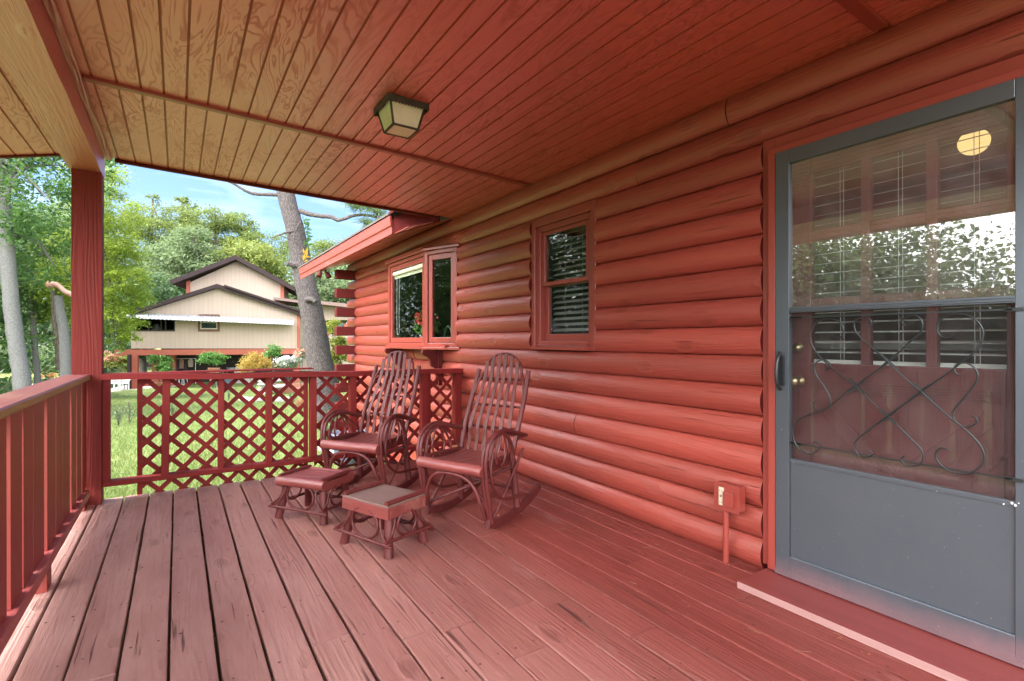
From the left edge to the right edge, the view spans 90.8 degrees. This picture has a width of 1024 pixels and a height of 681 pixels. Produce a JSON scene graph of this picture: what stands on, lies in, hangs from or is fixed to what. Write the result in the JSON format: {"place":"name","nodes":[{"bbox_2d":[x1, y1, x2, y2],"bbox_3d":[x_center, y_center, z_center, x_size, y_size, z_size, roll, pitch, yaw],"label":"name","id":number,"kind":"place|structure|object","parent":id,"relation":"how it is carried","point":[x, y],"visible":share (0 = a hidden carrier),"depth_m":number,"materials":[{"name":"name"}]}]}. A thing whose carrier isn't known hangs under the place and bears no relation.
{"place":"outdoors","nodes":[
{"label":"outdoors","id":0,"kind":"place"},
{"bbox_2d":[0,378,126,393],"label":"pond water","id":1,"kind":"structure","parent":0,"point":[6,387],"depth_m":35.80,"materials":[{"name":"liquid"}]},
{"bbox_2d":[111,383,232,390],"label":"patio","id":2,"kind":"structure","parent":0,"point":[125,388],"depth_m":30.20,"materials":[{"name":"grey stone"}]},
{"bbox_2d":[114,379,129,390],"bbox_3d":[-22.523,2.413,29.234,0.680,0.955,0.710,0,0,23],"label":"garden chair","id":3,"kind":"object","parent":2,"relation":"on","point":[126,381],"visible":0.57,"depth_m":29.20,"materials":[{"name":"white paint"}]},
{"bbox_2d":[169,358,195,382],"bbox_3d":[-21.593,2.030,33.127,1.800,1.720,0.142,0,0,-1],"label":"clothes rail","id":4,"kind":"object","parent":2,"relation":"on","point":[185,364],"visible":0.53,"depth_m":33.09,"materials":[{"name":"white paint"}]},
{"bbox_2d":[0,347,384,499],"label":"lawn ground","id":5,"kind":"structure","parent":0,"point":[235,386],"depth_m":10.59,"materials":[{"name":"green plant"}]},
{"bbox_2d":[0,345,8,372],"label":"bank shrub","id":6,"kind":"object","parent":5,"relation":"on","point":[4,352],"visible":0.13,"depth_m":44.52,"materials":[{"name":"green plant"}]},
{"bbox_2d":[0,341,53,372],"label":"bank shrub","id":7,"kind":"object","parent":5,"relation":"on","point":[30,359],"visible":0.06,"depth_m":44.98,"materials":[{"name":"green plant"}]},
{"bbox_2d":[0,203,57,359],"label":"tree","id":8,"kind":"object","parent":5,"relation":"on","point":[29,311],"visible":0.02,"depth_m":48.47,"materials":[{"name":"green plant"}]},
{"bbox_2d":[0,257,70,383],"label":"slim tree","id":9,"kind":"object","parent":5,"relation":"on","point":[33,308],"visible":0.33,"depth_m":21.91,"materials":[{"name":"green plant"}]},
{"bbox_2d":[0,197,70,348],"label":"tree","id":10,"kind":"object","parent":5,"relation":"on","point":[47,260],"visible":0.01,"depth_m":50.81,"materials":[{"name":"green plant"}]},
{"bbox_2d":[0,197,70,388],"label":"tree","id":11,"kind":"object","parent":5,"relation":"on","point":[25,321],"visible":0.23,"depth_m":19.07,"materials":[{"name":"green plant"}]},
{"bbox_2d":[29,342,59,373],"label":"bank shrub","id":12,"kind":"object","parent":5,"relation":"on","point":[50,367],"visible":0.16,"depth_m":44.23,"materials":[{"name":"green plant"}]},
{"bbox_2d":[50,290,59,369],"bbox_3d":[-18.005,-0.414,19.981,0.484,3.181,0.267,0,0,-11],"label":"dark stem tree","id":13,"kind":"object","parent":5,"relation":"on","point":[55,333],"visible":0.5,"depth_m":19.91,"materials":[{"name":"grey plant"}]},
{"bbox_2d":[46,281,70,376],"bbox_3d":[-15.502,0.186,17.479,0.956,4.485,0.394,0,0,-2],"label":"cut tree","id":14,"kind":"object","parent":5,"relation":"on","point":[64,344],"visible":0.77,"depth_m":17.38,"materials":[{"name":"grey plant"}]},
{"bbox_2d":[0,156,129,390],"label":"shade tree","id":15,"kind":"object","parent":5,"relation":"on","point":[11,170],"visible":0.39,"depth_m":13.40,"materials":[{"name":"green plant"}]},
{"bbox_2d":[24,196,125,349],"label":"tree","id":16,"kind":"object","parent":5,"relation":"on","point":[55,206],"visible":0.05,"depth_m":49.02,"materials":[{"name":"green plant"}]},
{"bbox_2d":[0,160,158,394],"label":"tree","id":17,"kind":"object","parent":5,"relation":"on","point":[43,326],"visible":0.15,"depth_m":23.11,"materials":[{"name":"green plant"}]},
{"bbox_2d":[48,349,120,372],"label":"bank shrub","id":18,"kind":"object","parent":5,"relation":"on","point":[107,367],"visible":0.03,"depth_m":46.66,"materials":[{"name":"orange plant"}]},
{"bbox_2d":[19,159,162,352],"bbox_3d":[-17.933,-2.966,21.217,6.692,11.439,4.294,0,0,31],"label":"tree","id":19,"kind":"object","parent":5,"relation":"on","point":[115,275],"visible":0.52,"depth_m":20.86,"materials":[{"name":"green plant"}]},
{"bbox_2d":[45,199,154,368],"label":"tree","id":20,"kind":"object","parent":5,"relation":"on","point":[118,210],"visible":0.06,"depth_m":51.95,"materials":[{"name":"green plant"}]},
{"bbox_2d":[104,350,121,372],"bbox_3d":[-23.789,2.186,29.934,1.292,3.261,1.327,0,0,-34],"label":"potted shrub","id":21,"kind":"object","parent":5,"relation":"on","point":[109,356],"visible":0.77,"depth_m":29.87,"materials":[{"name":"orange plant"}]},
{"bbox_2d":[112,406,125,425],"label":"lawn weed","id":22,"kind":"object","parent":5,"relation":"on","point":[118,418],"visible":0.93,"depth_m":11.00,"materials":[{"name":"green plant"}]},
{"bbox_2d":[116,355,126,387],"bbox_3d":[-23.395,2.134,30.519,1.006,3.015,0.914,0,0,31],"label":"patio bush","id":23,"kind":"object","parent":5,"relation":"on","point":[124,360],"visible":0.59,"depth_m":30.34,"materials":[{"name":"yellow plant"}]},
{"bbox_2d":[123,400,136,421],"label":"lawn weed","id":24,"kind":"object","parent":5,"relation":"on","point":[129,411],"visible":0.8,"depth_m":11.63,"materials":[{"name":"green plant"}]},
{"bbox_2d":[104,271,185,371],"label":"tree","id":25,"kind":"object","parent":5,"relation":"on","point":[169,294],"visible":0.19,"depth_m":41.36,"materials":[{"name":"green plant"}]},
{"bbox_2d":[111,193,185,366],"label":"tree","id":26,"kind":"object","parent":5,"relation":"on","point":[148,233],"visible":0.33,"depth_m":54.66,"materials":[{"name":"green plant"}]},
{"bbox_2d":[146,353,174,386],"bbox_3d":[-20.865,1.789,29.937,1.786,2.035,1.035,0,0,-3],"label":"potted shrub","id":27,"kind":"object","parent":5,"relation":"on","point":[166,365],"visible":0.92,"depth_m":29.87,"materials":[{"name":"green plant"}]},
{"bbox_2d":[170,402,176,414],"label":"lawn weed","id":28,"kind":"object","parent":5,"relation":"on","point":[171,408],"visible":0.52,"depth_m":12.46,"materials":[{"name":"green plant"}]},
{"bbox_2d":[125,221,231,295],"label":"tree","id":29,"kind":"object","parent":5,"relation":"on","point":[188,255],"visible":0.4,"depth_m":45.04,"materials":[{"name":"green plant"}]},
{"bbox_2d":[157,196,206,268],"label":"tree","id":30,"kind":"object","parent":5,"relation":"on","point":[183,200],"visible":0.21,"depth_m":56.83,"materials":[{"name":"green plant"}]},
{"bbox_2d":[173,200,243,267],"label":"tree","id":31,"kind":"object","parent":5,"relation":"on","point":[217,226],"visible":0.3,"depth_m":55.35,"materials":[{"name":"green plant"}]},
{"bbox_2d":[196,349,230,386],"bbox_3d":[-17.501,1.689,29.470,1.707,2.362,1.674,0,0,20],"label":"potted shrub","id":32,"kind":"object","parent":5,"relation":"on","point":[213,358],"visible":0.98,"depth_m":29.28,"materials":[{"name":"green plant"}]},
{"bbox_2d":[114,255,354,388],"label":"neighbour house","id":33,"kind":"structure","parent":5,"relation":"on","point":[235,307],"depth_m":32.16,"materials":[{"name":"beige wood"}]},
{"bbox_2d":[134,319,174,330],"bbox_3d":[-21.567,-1.055,30.529,2.069,1.005,0.150,0,0,-20],"label":"sunroom window","id":34,"kind":"structure","parent":33,"relation":"in","point":[148,319],"depth_m":30.58,"materials":[{"name":"black glass"}]},
{"bbox_2d":[151,324,159,329],"bbox_3d":[-22.041,-0.612,31.266,0.560,0.820,0.560,0,0,0],"label":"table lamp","id":35,"kind":"object","parent":33,"relation":"in","point":[155,327],"visible":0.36,"depth_m":31.12,"materials":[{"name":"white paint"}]},
{"bbox_2d":[198,314,219,331],"bbox_3d":[-18.866,-1.094,31.443,1.170,1.073,0.080,0,0,-20],"label":"window","id":36,"kind":"structure","parent":33,"relation":"in","point":[203,326],"depth_m":31.42,"materials":[{"name":"beige plastic"}]},
{"bbox_2d":[223,210,264,240],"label":"tree","id":37,"kind":"object","parent":5,"relation":"on","point":[248,223],"visible":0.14,"depth_m":59.55,"materials":[{"name":"green plant"}]},
{"bbox_2d":[203,233,294,306],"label":"tree","id":38,"kind":"object","parent":5,"relation":"on","point":[259,255],"visible":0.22,"depth_m":46.46,"materials":[{"name":"green plant"}]},
{"bbox_2d":[246,397,263,401],"bbox_3d":[-9.812,2.245,19.203,0.845,0.204,0.354,0,0,-36],"label":"edging stone","id":39,"kind":"object","parent":5,"relation":"on","point":[257,400],"visible":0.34,"depth_m":19.11,"materials":[{"name":"grey stone"}]},
{"bbox_2d":[236,351,276,386],"bbox_3d":[-13.971,1.615,27.580,2.345,2.170,1.843,0,0,-34],"label":"croton shrub","id":40,"kind":"object","parent":5,"relation":"on","point":[248,363],"visible":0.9,"depth_m":27.37,"materials":[{"name":"yellow plant"}]},
{"bbox_2d":[234,228,292,280],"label":"tree","id":41,"kind":"object","parent":5,"relation":"on","point":[250,236],"visible":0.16,"depth_m":57.46,"materials":[{"name":"green plant"}]},
{"bbox_2d":[261,342,283,378],"bbox_3d":[-12.787,1.384,27.056,1.053,2.600,1.189,0,0,-14],"label":"standard tree","id":42,"kind":"object","parent":5,"relation":"on","point":[273,351],"visible":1,"depth_m":26.94,"materials":[{"name":"green plant"}]},
{"bbox_2d":[275,397,288,402],"bbox_3d":[-8.461,2.159,18.396,0.313,0.204,0.884,0,0,43],"label":"edging stone","id":43,"kind":"object","parent":5,"relation":"on","point":[279,399],"visible":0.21,"depth_m":18.27,"materials":[{"name":"grey stone"}]},
{"bbox_2d":[273,355,302,392],"bbox_3d":[-11.291,1.672,25.481,1.430,1.960,1.304,0,0,-34],"label":"flower trough","id":44,"kind":"object","parent":5,"relation":"on","point":[288,361],"visible":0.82,"depth_m":25.31,"materials":[{"name":"white plant"}]},
{"bbox_2d":[228,182,389,421],"bbox_3d":[-5.510,-4.858,12.599,10.857,13.782,7.072,0,0,7],"label":"pine tree","id":45,"kind":"object","parent":5,"relation":"on","point":[317,346],"visible":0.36,"depth_m":11.79,"materials":[{"name":"grey plant"}]},
{"bbox_2d":[302,216,312,261],"bbox_3d":[-4.738,-2.362,11.732,0.250,1.070,0.054,0,0,-15],"label":"bark fern","id":46,"kind":"object","parent":45,"relation":"attached to","point":[307,223],"visible":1,"depth_m":11.72,"materials":[{"name":"green plant"}]},
{"bbox_2d":[287,264,353,323],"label":"tree","id":47,"kind":"object","parent":5,"relation":"on","point":[326,287],"visible":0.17,"depth_m":44.59,"materials":[{"name":"green plant"}]},
{"bbox_2d":[309,234,351,323],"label":"tree","id":48,"kind":"object","parent":5,"relation":"on","point":[321,246],"visible":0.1,"depth_m":57.80,"materials":[{"name":"green plant"}]},
{"bbox_2d":[326,317,347,382],"bbox_3d":[-4.642,0.637,13.200,0.963,2.509,0.805,0,0,-9],"label":"corner shrub","id":49,"kind":"object","parent":5,"relation":"on","point":[336,340],"visible":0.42,"depth_m":13.11,"materials":[{"name":"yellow plant"}]},
{"bbox_2d":[331,430,364,466],"bbox_3d":[-2.331,1.539,7.200,0.520,0.470,0.520,0,0,-34],"label":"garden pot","id":50,"kind":"object","parent":5,"relation":"on","point":[338,432],"visible":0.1,"depth_m":7.07,"materials":[{"name":"grey ceramic"}]},
{"bbox_2d":[298,0,1023,680],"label":"log cabin","id":51,"kind":"object","parent":5,"relation":"on","point":[660,312],"visible":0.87,"depth_m":2.61,"materials":[{"name":"paint"}]},
{"bbox_2d":[316,269,331,278],"bbox_3d":[-3.142,-1.111,8.420,0.254,0.158,0.150,0,0,-34],"label":"eave flood light","id":52,"kind":"object","parent":51,"relation":"attached to","point":[327,274],"visible":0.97,"depth_m":8.40,"materials":[{"name":"paint"}]},
{"bbox_2d":[384,244,460,384],"bbox_3d":[-1.193,-0.288,6.197,0.385,1.575,2.179,0,0,-34],"label":"bay window","id":53,"kind":"structure","parent":51,"relation":"in","point":[422,259],"depth_m":5.63,"materials":[{"name":"paint"}]},
{"bbox_2d":[414,311,444,337],"bbox_3d":[-1.022,-0.178,6.046,0.405,0.460,0.342,0,0,29],"label":"potted geranium","id":54,"kind":"object","parent":51,"relation":"on","point":[419,322],"visible":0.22,"depth_m":6.02,"materials":[{"name":"green plant"}]},
{"bbox_2d":[0,459,946,680],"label":"porch floor","id":55,"kind":"structure","parent":51,"relation":"attached to","point":[349,611],"depth_m":2.25,"materials":[{"name":"paint"}]},
{"bbox_2d":[0,374,90,655],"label":"porch railing","id":56,"kind":"object","parent":55,"relation":"on","point":[44,495],"visible":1,"depth_m":2.29,"materials":[{"name":"paint"}]},
{"bbox_2d":[71,168,103,511],"bbox_3d":[-3.004,-0.015,3.567,0.167,2.370,0.266,0,0,-34],"label":"porch post","id":57,"kind":"object","parent":55,"relation":"on","point":[87,271],"visible":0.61,"depth_m":3.57,"materials":[{"name":"paint"}]},
{"bbox_2d":[101,367,462,500],"bbox_3d":[-1.756,0.815,4.473,2.917,1.150,0.167,0,0,-34],"label":"lattice railing","id":58,"kind":"object","parent":55,"relation":"on","point":[426,399],"visible":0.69,"depth_m":4.24,"materials":[{"name":"paint"}]},
{"bbox_2d":[268,464,354,524],"bbox_3d":[-1.323,1.027,3.399,0.465,0.297,0.353,0,0,20],"label":"footstool","id":59,"kind":"object","parent":55,"relation":"on","point":[309,478],"visible":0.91,"depth_m":3.31,"materials":[{"name":"paint"}]},
{"bbox_2d":[320,351,427,488],"bbox_3d":[-1.079,0.628,4.071,0.583,1.083,0.750,0,0,21],"label":"rocking chair","id":60,"kind":"object","parent":55,"relation":"on","point":[359,442],"visible":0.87,"depth_m":4.05,"materials":[{"name":"paint"}]},
{"bbox_2d":[333,480,433,558],"bbox_3d":[-0.742,1.021,2.927,0.465,0.309,0.351,0,0,34],"label":"footstool","id":61,"kind":"object","parent":55,"relation":"on","point":[382,504],"visible":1,"depth_m":2.86,"materials":[{"name":"paint"}]},
{"bbox_2d":[416,352,540,528],"bbox_3d":[-0.209,0.628,3.451,0.583,1.083,0.750,0,0,32],"label":"rocking chair","id":62,"kind":"object","parent":55,"relation":"on","point":[460,461],"visible":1,"depth_m":3.40,"materials":[{"name":"paint"}]},
{"bbox_2d":[0,0,949,218],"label":"porch roof","id":63,"kind":"structure","parent":51,"relation":"attached to","point":[286,96],"depth_m":2.59,"materials":[{"name":"paint"}]},
{"bbox_2d":[374,92,428,138],"bbox_3d":[-0.639,-1.276,2.911,0.242,0.147,0.242,0,0,-34],"label":"ceiling lamp","id":64,"kind":"object","parent":63,"relation":"attached to","point":[400,116],"visible":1,"depth_m":2.85,"materials":[{"name":"glass"}]},
{"bbox_2d":[530,199,598,350],"bbox_3d":[0.427,-0.467,3.951,0.216,1.083,0.781,0,0,-34],"label":"window","id":65,"kind":"structure","parent":51,"relation":"in","point":[583,214],"depth_m":4.04,"materials":[{"name":"paint"}]},
{"bbox_2d":[714,480,744,562],"bbox_3d":[1.134,0.958,2.642,0.095,0.423,0.144,0,0,-34],"label":"outlet box","id":66,"kind":"object","parent":51,"relation":"attached to","point":[729,497],"visible":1,"depth_m":2.64,"materials":[{"name":"paint"}]},
{"bbox_2d":[774,76,1023,668],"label":"storm door","id":67,"kind":"structure","parent":51,"relation":"in","point":[948,563],"depth_m":2.03,"materials":[{"name":"metal"}]},
{"bbox_2d":[792,100,1014,499],"bbox_3d":[1.637,0.105,2.149,0.161,2.040,0.955,0,0,-34],"label":"entry door","id":68,"kind":"structure","parent":51,"relation":"in","point":[992,400],"depth_m":2.11,"materials":[{"name":"paint"}]},
{"bbox_2d":[814,341,1006,350],"bbox_3d":[2.504,0.584,2.558,0.300,1.168,2.500,0,0,-34],"label":"hall shelf","id":69,"kind":"object","parent":51,"relation":"in","point":[959,346],"visible":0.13,"depth_m":2.74,"materials":[{"name":"white paint"}]},
{"bbox_2d":[957,130,990,154],"bbox_3d":[2.783,-1.240,3.043,0.200,0.240,0.200,0,0,-34],"label":"hall lamp","id":70,"kind":"object","parent":51,"relation":"hanging from","point":[969,144],"visible":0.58,"depth_m":3.00,"materials":[{"name":"yellow glass"}]},
{"bbox_3d":[-24.676,3.020,27.500,3.900,1.300,0.500,0,0,0],"label":"pond wall","id":71,"kind":"object","parent":5,"relation":"on","visible":0},
{"bbox_2d":[41,372,56,379],"bbox_3d":[-25.228,2.035,27.480,0.810,0.668,0.749,0,0,-1],"label":"flower urn","id":72,"kind":"object","parent":71,"relation":"on","point":[48,375],"visible":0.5,"depth_m":27.41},
{"bbox_2d":[2,158,388,344],"label":"sky","id":73,"kind":"structure","parent":0,"point":[266,209],"materials":[{"name":"blue"}]},
{"bbox_2d":[234,366,252,382],"bbox_3d":[-17.836,2.280,33.532,1.137,1.220,0.600,0,0,0],"label":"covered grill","id":74,"kind":"object","parent":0,"point":[247,380],"visible":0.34,"depth_m":33.23,"materials":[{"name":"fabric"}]},
{"bbox_2d":[293,393,302,406],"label":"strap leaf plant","id":75,"kind":"object","parent":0,"point":[299,402],"visible":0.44,"depth_m":13.95,"materials":[{"name":"orange plant"}]},
{"bbox_2d":[292,349,305,392],"bbox_3d":[-10.473,1.516,24.989,0.783,2.244,0.796,0,0,33],"label":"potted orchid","id":76,"kind":"object","parent":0,"point":[299,353],"visible":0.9,"depth_m":24.92,"materials":[{"name":"pink plant"}]},
{"bbox_2d":[444,325,450,336],"bbox_3d":[-0.718,-0.060,5.702,0.028,0.223,0.208,0,0,-34],"label":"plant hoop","id":77,"kind":"object","parent":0,"point":[446,328],"visible":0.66,"depth_m":5.74,"materials":[{"name":"green plant"}]},
{"bbox_3d":[-11.937,2.351,24.493,0.772,0.143,1.237,0,0,-21],"label":"stone slab","id":78,"kind":"object","parent":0,"visible":0},
{"bbox_2d":[275,384,288,387],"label":"stone slab","id":79,"kind":"structure","parent":78,"relation":"on","point":[279,386],"depth_m":24.25,"materials":[{"name":"grey stone"}]}
]}

